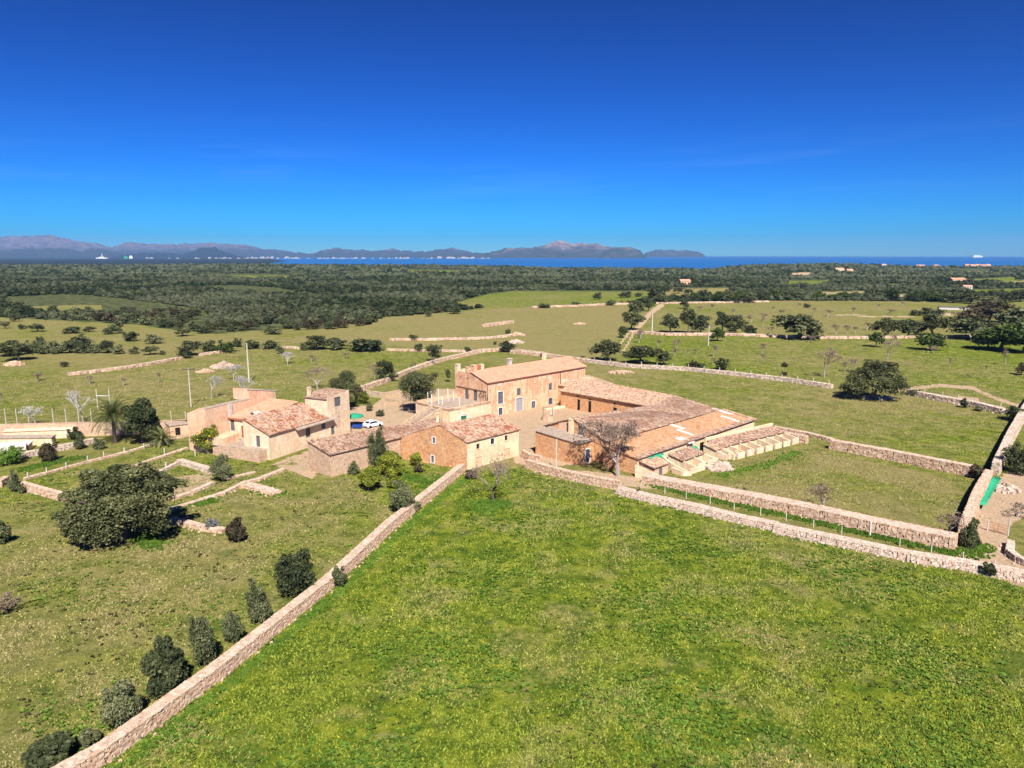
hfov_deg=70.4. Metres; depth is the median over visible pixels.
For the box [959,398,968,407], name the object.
bush
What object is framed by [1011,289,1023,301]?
oak tree
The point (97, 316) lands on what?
shrub
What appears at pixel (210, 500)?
weeds
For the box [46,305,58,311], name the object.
shrub
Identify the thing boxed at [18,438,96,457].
drystone wall
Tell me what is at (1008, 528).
farm gate
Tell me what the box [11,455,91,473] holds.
weeds
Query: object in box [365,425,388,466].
cypress tree
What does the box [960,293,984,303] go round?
oak tree
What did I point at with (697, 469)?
pen wall
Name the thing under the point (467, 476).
bush
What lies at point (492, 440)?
window
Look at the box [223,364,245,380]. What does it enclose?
almond tree
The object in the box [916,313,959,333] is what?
oak tree
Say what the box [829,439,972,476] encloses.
drystone wall
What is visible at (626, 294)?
bush
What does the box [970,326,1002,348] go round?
oak tree
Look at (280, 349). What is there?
bush
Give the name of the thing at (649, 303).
oak tree
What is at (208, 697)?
weeds
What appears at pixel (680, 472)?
pen wall
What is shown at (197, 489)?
stone kerb
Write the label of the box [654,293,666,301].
oak tree
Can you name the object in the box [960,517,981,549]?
bush
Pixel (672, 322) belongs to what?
oak tree
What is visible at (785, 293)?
oak tree
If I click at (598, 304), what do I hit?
drystone wall
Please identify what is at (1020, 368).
oak tree
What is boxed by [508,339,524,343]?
stone heap
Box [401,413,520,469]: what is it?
yellow barn
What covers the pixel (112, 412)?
palm tree
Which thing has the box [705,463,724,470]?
stone heap
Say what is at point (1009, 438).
drystone wall
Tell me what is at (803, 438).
drystone wall
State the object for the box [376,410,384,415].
bush
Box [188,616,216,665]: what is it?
bush
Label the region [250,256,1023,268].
sea
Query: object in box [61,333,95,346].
shrub
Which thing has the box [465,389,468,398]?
window
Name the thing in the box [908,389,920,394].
bush
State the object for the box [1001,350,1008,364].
almond tree
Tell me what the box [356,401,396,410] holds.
yard wall
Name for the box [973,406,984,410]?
bush
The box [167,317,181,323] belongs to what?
shrub
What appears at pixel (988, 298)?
oak tree
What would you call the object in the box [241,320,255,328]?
shrub
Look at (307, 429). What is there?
window
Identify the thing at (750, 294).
oak tree
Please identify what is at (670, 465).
pen wall
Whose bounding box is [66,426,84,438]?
bush
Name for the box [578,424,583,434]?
window
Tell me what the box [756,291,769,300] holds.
oak tree
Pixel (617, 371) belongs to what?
stone heap
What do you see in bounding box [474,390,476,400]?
window
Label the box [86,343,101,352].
shrub
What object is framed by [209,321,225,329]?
shrub
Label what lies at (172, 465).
drystone wall
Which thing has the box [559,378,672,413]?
stable wing
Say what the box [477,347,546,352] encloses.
drystone wall
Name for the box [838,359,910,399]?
oak tree
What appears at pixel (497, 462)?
sapling
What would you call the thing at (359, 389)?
tree
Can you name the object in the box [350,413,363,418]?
parasol
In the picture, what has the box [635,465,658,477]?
pen wall
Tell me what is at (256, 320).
shrub
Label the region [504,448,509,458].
door
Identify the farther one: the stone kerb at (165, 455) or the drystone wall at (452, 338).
the drystone wall at (452, 338)
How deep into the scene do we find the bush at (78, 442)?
142.91 m
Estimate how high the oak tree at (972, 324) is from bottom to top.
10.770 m
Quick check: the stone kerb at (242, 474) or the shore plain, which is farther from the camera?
the shore plain
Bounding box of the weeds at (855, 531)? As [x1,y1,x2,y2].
[645,484,961,554]
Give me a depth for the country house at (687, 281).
881.77 m
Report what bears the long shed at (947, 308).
on the ground at (552, 330)
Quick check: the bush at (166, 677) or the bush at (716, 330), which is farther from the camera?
the bush at (716, 330)
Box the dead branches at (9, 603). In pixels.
[0,590,27,611]
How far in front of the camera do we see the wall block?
193.03 m
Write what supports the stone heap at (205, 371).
on the ground at (552, 330)
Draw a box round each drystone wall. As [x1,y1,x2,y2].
[0,476,9,487]
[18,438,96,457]
[19,481,66,501]
[51,464,466,767]
[67,357,182,375]
[159,461,178,473]
[170,517,224,535]
[176,458,210,473]
[199,349,231,355]
[283,346,299,348]
[361,350,479,389]
[386,348,472,351]
[389,334,513,340]
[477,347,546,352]
[482,320,513,326]
[510,350,587,361]
[521,449,541,461]
[524,459,621,489]
[531,303,634,307]
[587,359,833,387]
[614,486,778,530]
[629,330,766,336]
[641,473,957,549]
[656,300,768,303]
[766,334,970,338]
[772,522,1023,582]
[775,425,834,441]
[785,432,808,442]
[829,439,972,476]
[906,389,1007,413]
[955,469,992,538]
[991,403,1023,474]
[998,539,1023,565]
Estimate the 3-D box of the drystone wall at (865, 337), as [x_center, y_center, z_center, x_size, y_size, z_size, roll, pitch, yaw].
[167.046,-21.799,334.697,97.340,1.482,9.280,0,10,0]
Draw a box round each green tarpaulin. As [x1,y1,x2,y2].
[649,453,663,458]
[980,476,1000,504]
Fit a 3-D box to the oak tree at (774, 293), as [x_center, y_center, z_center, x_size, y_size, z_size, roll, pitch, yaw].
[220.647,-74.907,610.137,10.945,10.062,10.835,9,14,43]
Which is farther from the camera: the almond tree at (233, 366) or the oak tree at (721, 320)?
the oak tree at (721, 320)
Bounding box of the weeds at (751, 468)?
[704,450,803,477]
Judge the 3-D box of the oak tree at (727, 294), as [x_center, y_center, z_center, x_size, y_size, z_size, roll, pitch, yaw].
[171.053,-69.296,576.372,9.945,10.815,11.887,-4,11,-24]
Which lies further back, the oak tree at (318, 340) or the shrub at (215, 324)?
the shrub at (215, 324)
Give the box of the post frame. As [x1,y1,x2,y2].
[96,389,109,408]
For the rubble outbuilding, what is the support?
on the ground at (552, 330)
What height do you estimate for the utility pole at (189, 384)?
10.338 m
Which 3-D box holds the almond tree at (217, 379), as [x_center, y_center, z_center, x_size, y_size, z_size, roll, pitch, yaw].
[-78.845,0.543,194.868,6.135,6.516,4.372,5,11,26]
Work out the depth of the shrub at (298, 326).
368.31 m
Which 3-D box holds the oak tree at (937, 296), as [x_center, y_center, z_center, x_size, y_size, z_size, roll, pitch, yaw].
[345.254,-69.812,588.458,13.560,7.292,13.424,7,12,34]
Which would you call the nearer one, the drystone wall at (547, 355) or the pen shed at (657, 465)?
the pen shed at (657, 465)
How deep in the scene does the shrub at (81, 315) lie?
425.43 m
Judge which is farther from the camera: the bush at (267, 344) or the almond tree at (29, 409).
the bush at (267, 344)
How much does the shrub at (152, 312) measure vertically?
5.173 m
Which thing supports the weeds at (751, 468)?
on the ground at (552, 330)
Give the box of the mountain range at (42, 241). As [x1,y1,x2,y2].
[0,235,311,257]
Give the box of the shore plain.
[0,258,282,264]
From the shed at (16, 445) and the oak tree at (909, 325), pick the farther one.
the oak tree at (909, 325)
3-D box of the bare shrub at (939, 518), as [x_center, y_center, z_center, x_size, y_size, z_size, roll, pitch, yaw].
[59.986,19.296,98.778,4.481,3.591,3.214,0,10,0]
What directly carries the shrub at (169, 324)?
on the ground at (552, 330)
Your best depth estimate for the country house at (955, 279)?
972.43 m
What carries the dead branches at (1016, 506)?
on the ground at (552, 330)
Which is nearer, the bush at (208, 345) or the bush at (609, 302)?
the bush at (208, 345)
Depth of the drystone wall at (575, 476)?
123.29 m
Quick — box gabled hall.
[543,395,720,462]
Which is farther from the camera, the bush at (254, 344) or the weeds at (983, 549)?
the bush at (254, 344)
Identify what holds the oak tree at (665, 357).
on the ground at (552, 330)
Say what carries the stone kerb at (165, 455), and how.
on the ground at (552, 330)
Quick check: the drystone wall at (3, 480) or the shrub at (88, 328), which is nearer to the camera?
the drystone wall at (3, 480)
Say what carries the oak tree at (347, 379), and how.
on the ground at (552, 330)
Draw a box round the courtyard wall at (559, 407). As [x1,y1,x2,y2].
[545,405,564,409]
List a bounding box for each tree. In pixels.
[0,342,32,360]
[19,406,42,422]
[31,372,42,380]
[51,462,186,546]
[63,390,95,421]
[85,392,134,442]
[120,397,159,442]
[146,426,175,448]
[176,340,203,354]
[189,424,218,449]
[206,375,224,398]
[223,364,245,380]
[234,375,253,388]
[278,351,293,363]
[302,366,333,389]
[304,335,327,349]
[322,337,347,349]
[327,370,358,401]
[351,384,363,398]
[357,465,382,489]
[368,364,376,380]
[373,359,399,378]
[375,450,402,476]
[398,370,438,412]
[409,452,422,463]
[424,343,442,357]
[444,369,450,377]
[465,461,510,499]
[572,419,641,476]
[588,339,621,360]
[618,326,627,337]
[621,310,647,329]
[622,345,666,363]
[627,300,644,311]
[644,298,654,310]
[645,287,661,296]
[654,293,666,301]
[655,352,671,364]
[659,313,679,332]
[672,287,683,292]
[672,339,680,348]
[678,298,689,306]
[678,307,696,332]
[683,289,693,293]
[689,315,711,332]
[697,290,711,299]
[712,291,723,300]
[714,311,730,330]
[721,290,735,300]
[724,315,748,332]
[730,290,746,302]
[742,325,756,333]
[744,290,757,302]
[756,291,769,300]
[769,289,780,297]
[770,313,825,338]
[780,290,791,299]
[787,287,804,296]
[810,291,826,297]
[815,347,843,376]
[826,294,839,297]
[836,291,851,297]
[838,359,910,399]
[848,358,856,369]
[861,291,884,295]
[868,317,901,335]
[883,337,900,361]
[884,288,899,300]
[895,319,924,335]
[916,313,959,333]
[917,291,931,296]
[929,294,944,301]
[941,292,964,302]
[945,317,1000,338]
[953,307,988,320]
[959,300,1016,321]
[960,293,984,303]
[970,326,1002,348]
[971,323,1021,350]
[980,295,997,301]
[992,307,1023,325]
[994,292,1019,302]
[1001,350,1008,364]
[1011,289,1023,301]
[1014,362,1023,374]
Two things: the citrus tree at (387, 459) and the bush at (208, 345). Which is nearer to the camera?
the citrus tree at (387, 459)
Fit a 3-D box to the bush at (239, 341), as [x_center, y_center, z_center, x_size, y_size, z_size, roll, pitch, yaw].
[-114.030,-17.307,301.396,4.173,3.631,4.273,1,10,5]
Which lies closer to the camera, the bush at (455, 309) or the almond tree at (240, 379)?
the almond tree at (240, 379)
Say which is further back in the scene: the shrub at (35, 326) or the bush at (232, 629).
the shrub at (35, 326)
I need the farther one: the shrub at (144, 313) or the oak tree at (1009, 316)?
the shrub at (144, 313)
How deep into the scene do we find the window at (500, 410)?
174.01 m
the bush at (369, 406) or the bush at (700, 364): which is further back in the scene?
the bush at (700, 364)
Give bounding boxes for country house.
[679,279,690,283]
[948,278,965,280]
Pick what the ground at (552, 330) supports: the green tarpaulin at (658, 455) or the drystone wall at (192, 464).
the drystone wall at (192, 464)
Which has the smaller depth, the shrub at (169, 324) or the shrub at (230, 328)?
the shrub at (230, 328)
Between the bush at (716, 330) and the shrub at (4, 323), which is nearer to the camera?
the bush at (716, 330)
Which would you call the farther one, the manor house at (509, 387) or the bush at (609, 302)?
the bush at (609, 302)
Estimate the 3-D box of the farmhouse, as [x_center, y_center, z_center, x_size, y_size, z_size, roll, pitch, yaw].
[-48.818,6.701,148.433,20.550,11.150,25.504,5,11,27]
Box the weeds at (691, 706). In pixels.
[101,468,1021,767]
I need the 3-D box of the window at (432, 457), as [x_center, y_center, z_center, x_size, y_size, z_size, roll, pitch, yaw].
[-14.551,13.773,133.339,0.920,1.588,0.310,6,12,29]
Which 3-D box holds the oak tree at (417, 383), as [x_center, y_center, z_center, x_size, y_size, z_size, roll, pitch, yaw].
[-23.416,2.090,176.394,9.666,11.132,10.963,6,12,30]
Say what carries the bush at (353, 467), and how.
on the ground at (552, 330)
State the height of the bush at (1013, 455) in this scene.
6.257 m
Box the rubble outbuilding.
[534,426,593,465]
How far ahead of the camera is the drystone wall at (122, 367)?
243.03 m
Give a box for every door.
[476,456,481,466]
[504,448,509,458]
[516,397,522,410]
[585,448,589,462]
[588,400,590,412]
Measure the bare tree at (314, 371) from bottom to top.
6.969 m
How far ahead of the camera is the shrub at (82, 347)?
282.00 m
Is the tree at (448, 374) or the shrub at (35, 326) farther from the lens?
the shrub at (35, 326)
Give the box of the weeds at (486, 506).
[462,497,517,517]
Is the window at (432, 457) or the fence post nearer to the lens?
the fence post
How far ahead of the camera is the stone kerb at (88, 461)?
135.10 m
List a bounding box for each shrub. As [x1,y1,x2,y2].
[0,321,10,327]
[0,340,17,355]
[9,313,22,320]
[24,323,44,331]
[24,340,40,352]
[32,336,46,344]
[34,342,50,352]
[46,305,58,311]
[47,341,63,351]
[57,341,78,352]
[61,326,81,332]
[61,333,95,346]
[62,309,72,314]
[70,306,82,315]
[72,341,90,352]
[73,311,91,319]
[82,326,96,331]
[84,306,96,311]
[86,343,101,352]
[91,311,105,320]
[96,340,114,352]
[100,328,113,333]
[101,312,116,320]
[107,320,124,332]
[111,344,124,352]
[118,313,130,319]
[119,308,130,315]
[120,319,129,323]
[121,331,138,340]
[127,346,140,353]
[130,313,142,321]
[136,311,147,317]
[137,315,153,323]
[140,346,159,354]
[141,334,164,342]
[147,308,159,315]
[157,312,167,316]
[157,319,170,325]
[165,321,175,326]
[166,306,181,313]
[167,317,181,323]
[175,329,193,335]
[176,315,190,321]
[184,311,199,319]
[186,308,201,313]
[187,320,196,325]
[189,324,197,330]
[195,326,209,332]
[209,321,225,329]
[224,320,244,327]
[226,325,235,331]
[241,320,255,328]
[243,306,257,313]
[249,317,261,326]
[261,324,282,333]
[281,322,302,327]
[291,323,301,329]
[299,317,311,324]
[307,314,318,323]
[310,322,318,328]
[323,322,337,328]
[326,317,336,323]
[334,317,349,326]
[336,311,348,318]
[343,313,354,321]
[349,303,358,308]
[353,317,364,325]
[359,304,368,309]
[364,313,377,321]
[373,307,387,314]
[388,309,400,314]
[805,482,834,504]
[935,511,969,530]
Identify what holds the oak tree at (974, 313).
on the ground at (552, 330)
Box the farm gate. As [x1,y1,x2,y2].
[987,518,1010,535]
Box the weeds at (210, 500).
[171,497,221,508]
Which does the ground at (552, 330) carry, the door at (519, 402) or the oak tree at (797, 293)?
the oak tree at (797, 293)
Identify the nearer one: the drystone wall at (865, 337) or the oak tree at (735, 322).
the drystone wall at (865, 337)
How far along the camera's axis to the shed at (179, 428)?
154.45 m
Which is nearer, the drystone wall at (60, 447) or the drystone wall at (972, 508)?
the drystone wall at (972, 508)
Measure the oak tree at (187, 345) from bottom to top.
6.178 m
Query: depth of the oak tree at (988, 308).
408.55 m
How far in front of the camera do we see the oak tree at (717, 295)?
585.59 m
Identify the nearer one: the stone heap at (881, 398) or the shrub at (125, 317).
the stone heap at (881, 398)
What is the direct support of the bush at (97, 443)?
on the ground at (552, 330)
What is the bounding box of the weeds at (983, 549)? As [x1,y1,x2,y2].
[936,543,996,560]
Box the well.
[542,407,553,420]
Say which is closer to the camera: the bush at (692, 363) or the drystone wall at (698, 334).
the bush at (692, 363)
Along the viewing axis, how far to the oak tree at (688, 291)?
703.94 m
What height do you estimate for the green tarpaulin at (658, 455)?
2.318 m
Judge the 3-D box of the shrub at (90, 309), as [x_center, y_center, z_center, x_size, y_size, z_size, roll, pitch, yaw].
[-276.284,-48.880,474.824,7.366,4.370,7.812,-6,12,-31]
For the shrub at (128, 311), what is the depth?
446.44 m
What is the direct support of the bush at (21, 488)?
on the ground at (552, 330)
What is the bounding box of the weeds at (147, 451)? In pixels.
[38,449,274,510]
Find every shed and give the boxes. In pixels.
[0,440,32,450]
[0,442,26,453]
[164,419,187,435]
[639,456,669,474]
[937,306,968,309]
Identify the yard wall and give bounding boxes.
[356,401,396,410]
[362,389,401,398]
[385,397,412,404]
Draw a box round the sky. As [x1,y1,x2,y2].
[0,0,1023,256]
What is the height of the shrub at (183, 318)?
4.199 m
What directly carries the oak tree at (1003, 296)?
on the ground at (552, 330)
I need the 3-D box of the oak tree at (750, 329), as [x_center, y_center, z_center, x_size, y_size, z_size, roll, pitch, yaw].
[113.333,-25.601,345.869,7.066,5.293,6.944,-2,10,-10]
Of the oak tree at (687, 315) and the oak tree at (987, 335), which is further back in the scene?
the oak tree at (687, 315)
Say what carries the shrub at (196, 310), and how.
on the ground at (552, 330)
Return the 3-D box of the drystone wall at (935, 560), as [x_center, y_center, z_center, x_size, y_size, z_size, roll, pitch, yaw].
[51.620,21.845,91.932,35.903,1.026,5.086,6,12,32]
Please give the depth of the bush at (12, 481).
117.21 m
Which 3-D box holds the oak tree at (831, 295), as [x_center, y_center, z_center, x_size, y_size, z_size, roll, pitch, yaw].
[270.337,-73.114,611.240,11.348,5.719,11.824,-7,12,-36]
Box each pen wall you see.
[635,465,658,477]
[662,455,687,471]
[672,467,691,475]
[689,465,704,473]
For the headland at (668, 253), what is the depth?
17581.40 m
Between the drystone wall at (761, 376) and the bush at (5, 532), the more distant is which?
the drystone wall at (761, 376)
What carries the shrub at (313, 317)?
on the ground at (552, 330)
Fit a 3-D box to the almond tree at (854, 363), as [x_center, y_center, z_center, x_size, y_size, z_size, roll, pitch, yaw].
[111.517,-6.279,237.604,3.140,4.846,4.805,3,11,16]
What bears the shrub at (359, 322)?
on the ground at (552, 330)
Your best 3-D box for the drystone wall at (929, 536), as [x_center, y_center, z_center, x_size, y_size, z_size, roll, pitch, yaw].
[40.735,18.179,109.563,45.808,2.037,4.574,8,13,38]
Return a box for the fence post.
[869,521,871,534]
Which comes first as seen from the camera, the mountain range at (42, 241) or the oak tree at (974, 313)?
the oak tree at (974, 313)
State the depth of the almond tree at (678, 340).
284.58 m
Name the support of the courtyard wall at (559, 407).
on the ground at (552, 330)
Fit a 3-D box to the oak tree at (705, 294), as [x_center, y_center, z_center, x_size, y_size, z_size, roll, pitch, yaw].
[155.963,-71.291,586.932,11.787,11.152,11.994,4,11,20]
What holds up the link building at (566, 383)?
on the ground at (552, 330)
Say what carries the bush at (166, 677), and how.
on the ground at (552, 330)
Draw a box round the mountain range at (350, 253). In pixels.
[304,247,471,257]
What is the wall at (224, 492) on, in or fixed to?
on the ground at (552, 330)
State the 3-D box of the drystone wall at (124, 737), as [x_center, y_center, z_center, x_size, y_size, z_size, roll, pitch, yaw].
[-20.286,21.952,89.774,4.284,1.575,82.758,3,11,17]
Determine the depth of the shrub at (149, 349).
277.32 m
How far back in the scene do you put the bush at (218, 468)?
122.51 m
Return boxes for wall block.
[580,377,595,380]
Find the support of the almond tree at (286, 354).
on the ground at (552, 330)
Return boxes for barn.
[307,412,445,476]
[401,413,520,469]
[603,408,756,473]
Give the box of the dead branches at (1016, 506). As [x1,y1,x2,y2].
[1010,502,1023,516]
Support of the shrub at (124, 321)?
on the ground at (552, 330)
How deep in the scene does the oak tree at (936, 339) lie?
289.74 m
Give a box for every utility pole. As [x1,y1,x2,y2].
[182,368,193,406]
[245,343,249,381]
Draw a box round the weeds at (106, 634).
[0,447,402,733]
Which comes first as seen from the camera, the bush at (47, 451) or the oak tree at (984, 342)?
the bush at (47, 451)
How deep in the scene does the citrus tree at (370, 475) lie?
117.76 m
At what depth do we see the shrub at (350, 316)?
400.04 m
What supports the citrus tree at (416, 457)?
on the ground at (552, 330)
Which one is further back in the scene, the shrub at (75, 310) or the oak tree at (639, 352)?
the shrub at (75, 310)
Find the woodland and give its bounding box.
[0,262,1023,323]
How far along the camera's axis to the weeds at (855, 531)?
104.12 m
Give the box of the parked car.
[363,419,382,427]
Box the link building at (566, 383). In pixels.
[558,378,577,402]
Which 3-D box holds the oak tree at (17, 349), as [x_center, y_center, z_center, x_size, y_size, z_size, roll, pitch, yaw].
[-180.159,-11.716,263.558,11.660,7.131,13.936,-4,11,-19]
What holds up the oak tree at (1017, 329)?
on the ground at (552, 330)
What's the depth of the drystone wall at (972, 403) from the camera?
187.36 m
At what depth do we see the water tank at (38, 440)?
145.84 m
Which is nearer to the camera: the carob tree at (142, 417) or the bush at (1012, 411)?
the carob tree at (142, 417)
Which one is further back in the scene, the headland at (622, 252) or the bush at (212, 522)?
the headland at (622, 252)
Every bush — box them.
[0,445,25,464]
[0,520,11,543]
[7,470,19,491]
[15,483,25,493]
[20,730,75,767]
[37,442,57,460]
[59,362,69,366]
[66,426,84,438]
[73,433,83,448]
[77,727,101,747]
[91,437,105,448]
[99,678,143,727]
[140,635,188,698]
[176,350,192,357]
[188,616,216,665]
[200,340,215,350]
[204,518,219,528]
[207,453,232,480]
[211,340,239,351]
[221,610,245,641]
[225,517,246,541]
[232,338,242,346]
[244,577,271,621]
[245,339,260,348]
[260,340,280,347]
[273,548,316,596]
[274,345,284,352]
[299,343,306,349]
[331,565,347,585]
[346,339,385,350]
[347,461,360,474]
[356,390,368,402]
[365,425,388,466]
[366,401,373,410]
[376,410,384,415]
[386,473,402,488]
[388,480,422,510]
[408,335,418,339]
[413,343,422,350]
[414,463,422,471]
[446,305,461,312]
[465,470,477,478]
[498,340,517,350]
[537,303,550,307]
[592,292,601,298]
[606,300,615,304]
[617,291,633,296]
[685,359,697,366]
[695,363,706,367]
[709,327,724,340]
[713,358,729,369]
[867,331,886,346]
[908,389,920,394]
[909,309,923,314]
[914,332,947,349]
[921,307,935,313]
[934,309,947,314]
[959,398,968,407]
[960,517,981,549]
[968,463,983,477]
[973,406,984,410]
[980,561,996,575]
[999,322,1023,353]
[1000,440,1023,475]
[1001,405,1023,417]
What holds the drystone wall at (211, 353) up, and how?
on the ground at (552, 330)
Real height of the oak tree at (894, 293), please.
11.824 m
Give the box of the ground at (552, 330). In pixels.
[0,266,1023,767]
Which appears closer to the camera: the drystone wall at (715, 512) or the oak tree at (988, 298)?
the drystone wall at (715, 512)
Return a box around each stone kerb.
[23,435,187,479]
[131,447,188,466]
[168,481,214,500]
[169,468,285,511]
[222,471,255,480]
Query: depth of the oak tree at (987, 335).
287.70 m
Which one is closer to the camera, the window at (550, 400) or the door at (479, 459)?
the door at (479, 459)
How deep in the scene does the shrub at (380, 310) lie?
448.92 m
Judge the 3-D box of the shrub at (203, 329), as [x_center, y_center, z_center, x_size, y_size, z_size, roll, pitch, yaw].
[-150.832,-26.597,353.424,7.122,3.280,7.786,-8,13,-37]
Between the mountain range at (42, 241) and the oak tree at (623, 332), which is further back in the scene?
the mountain range at (42, 241)
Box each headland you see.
[417,240,636,257]
[598,247,645,257]
[644,249,705,256]
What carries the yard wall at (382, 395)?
on the ground at (552, 330)
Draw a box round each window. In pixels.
[230,419,234,430]
[256,436,259,446]
[306,427,310,437]
[334,396,340,406]
[430,454,434,463]
[432,436,435,443]
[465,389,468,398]
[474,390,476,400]
[490,437,494,444]
[497,390,503,404]
[498,407,502,414]
[531,400,535,407]
[548,397,552,404]
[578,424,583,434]
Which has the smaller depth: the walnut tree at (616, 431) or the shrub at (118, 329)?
the walnut tree at (616, 431)
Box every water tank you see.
[0,434,56,445]
[2,427,73,437]
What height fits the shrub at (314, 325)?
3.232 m
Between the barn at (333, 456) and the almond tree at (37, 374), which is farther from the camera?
the almond tree at (37, 374)
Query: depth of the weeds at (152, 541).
97.23 m
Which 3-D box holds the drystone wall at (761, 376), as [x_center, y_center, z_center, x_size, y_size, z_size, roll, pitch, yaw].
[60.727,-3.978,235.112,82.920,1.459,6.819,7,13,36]
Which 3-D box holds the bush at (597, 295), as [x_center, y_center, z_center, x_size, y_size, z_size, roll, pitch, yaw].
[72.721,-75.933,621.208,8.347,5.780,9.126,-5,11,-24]
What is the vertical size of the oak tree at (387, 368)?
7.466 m
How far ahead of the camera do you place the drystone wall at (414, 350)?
287.54 m
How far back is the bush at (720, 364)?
240.96 m
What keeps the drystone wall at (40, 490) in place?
on the ground at (552, 330)
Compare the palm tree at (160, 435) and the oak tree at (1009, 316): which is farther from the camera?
the oak tree at (1009, 316)
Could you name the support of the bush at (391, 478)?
on the ground at (552, 330)
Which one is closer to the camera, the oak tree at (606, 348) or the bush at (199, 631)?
the bush at (199, 631)
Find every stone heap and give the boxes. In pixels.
[3,360,25,365]
[195,369,214,372]
[210,361,237,368]
[239,482,281,496]
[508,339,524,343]
[510,332,525,335]
[608,370,633,373]
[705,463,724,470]
[706,460,731,465]
[707,464,735,471]
[863,395,894,400]
[994,482,1021,493]
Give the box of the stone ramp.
[402,404,442,423]
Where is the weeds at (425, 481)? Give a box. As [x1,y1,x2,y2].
[388,471,463,488]
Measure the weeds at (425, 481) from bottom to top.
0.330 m
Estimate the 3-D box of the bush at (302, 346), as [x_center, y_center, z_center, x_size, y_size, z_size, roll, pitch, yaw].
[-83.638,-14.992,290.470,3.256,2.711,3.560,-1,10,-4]
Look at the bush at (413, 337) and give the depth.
324.63 m
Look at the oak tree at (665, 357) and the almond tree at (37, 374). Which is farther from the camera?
the oak tree at (665, 357)
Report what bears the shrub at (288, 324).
on the ground at (552, 330)
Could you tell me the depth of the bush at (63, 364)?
248.20 m
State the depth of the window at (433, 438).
132.55 m
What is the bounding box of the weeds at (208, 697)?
[120,477,468,765]
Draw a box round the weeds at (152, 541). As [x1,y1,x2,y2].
[127,530,173,551]
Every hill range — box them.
[0,247,123,257]
[112,246,247,257]
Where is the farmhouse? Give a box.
[187,387,350,462]
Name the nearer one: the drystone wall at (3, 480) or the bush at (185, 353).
the drystone wall at (3, 480)
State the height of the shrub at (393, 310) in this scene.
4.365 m
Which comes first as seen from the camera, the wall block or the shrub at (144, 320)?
the wall block
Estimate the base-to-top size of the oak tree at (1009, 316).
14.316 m
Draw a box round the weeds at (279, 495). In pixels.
[251,490,290,497]
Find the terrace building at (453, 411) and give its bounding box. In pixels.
[416,393,490,422]
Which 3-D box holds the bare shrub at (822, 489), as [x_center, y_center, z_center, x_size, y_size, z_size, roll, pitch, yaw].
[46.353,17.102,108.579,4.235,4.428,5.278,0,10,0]
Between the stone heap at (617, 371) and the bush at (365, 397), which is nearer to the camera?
the bush at (365, 397)
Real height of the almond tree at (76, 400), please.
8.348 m
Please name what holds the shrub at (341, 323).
on the ground at (552, 330)
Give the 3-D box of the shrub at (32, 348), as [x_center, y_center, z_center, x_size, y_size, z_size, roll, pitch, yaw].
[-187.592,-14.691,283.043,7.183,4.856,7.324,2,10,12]
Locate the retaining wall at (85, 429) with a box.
[0,419,185,435]
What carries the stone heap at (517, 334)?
on the ground at (552, 330)
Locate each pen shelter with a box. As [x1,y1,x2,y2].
[668,446,715,470]
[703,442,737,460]
[704,423,798,459]
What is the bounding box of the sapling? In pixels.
[490,454,505,479]
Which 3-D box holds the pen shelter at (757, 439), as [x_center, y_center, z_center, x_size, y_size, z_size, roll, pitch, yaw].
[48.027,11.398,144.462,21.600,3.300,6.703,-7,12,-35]
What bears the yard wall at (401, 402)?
on the ground at (552, 330)
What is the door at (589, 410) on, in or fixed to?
in the stable wing
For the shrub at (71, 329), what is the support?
on the ground at (552, 330)
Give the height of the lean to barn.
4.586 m
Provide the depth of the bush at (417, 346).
287.38 m
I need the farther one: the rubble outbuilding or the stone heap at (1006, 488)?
the rubble outbuilding
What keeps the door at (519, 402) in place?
in the manor house at (509, 387)
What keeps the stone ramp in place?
on the ground at (552, 330)
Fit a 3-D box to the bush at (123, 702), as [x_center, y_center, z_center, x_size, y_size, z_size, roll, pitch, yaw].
[-31.520,25.985,58.576,2.972,4.754,3.581,3,11,16]
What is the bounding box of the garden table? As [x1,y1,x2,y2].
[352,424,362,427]
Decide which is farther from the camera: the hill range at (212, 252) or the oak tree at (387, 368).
the hill range at (212, 252)
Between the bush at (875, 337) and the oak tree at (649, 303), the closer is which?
the bush at (875, 337)
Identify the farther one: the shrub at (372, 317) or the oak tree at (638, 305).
the oak tree at (638, 305)
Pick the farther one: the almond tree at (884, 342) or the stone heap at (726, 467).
the almond tree at (884, 342)
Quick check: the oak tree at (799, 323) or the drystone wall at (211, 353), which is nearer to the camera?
the drystone wall at (211, 353)
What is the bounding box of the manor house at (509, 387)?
[454,354,586,415]
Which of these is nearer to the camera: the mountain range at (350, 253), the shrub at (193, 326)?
the shrub at (193, 326)
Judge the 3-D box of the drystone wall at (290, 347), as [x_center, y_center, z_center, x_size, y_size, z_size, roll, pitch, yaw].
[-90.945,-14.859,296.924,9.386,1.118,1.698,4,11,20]
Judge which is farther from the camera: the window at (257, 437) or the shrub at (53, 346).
the shrub at (53, 346)
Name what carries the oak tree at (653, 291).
on the ground at (552, 330)
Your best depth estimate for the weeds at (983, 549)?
93.81 m
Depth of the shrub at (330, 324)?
372.79 m
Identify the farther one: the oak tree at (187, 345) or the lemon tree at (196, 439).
the oak tree at (187, 345)
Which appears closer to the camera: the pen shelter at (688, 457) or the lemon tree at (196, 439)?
the pen shelter at (688, 457)

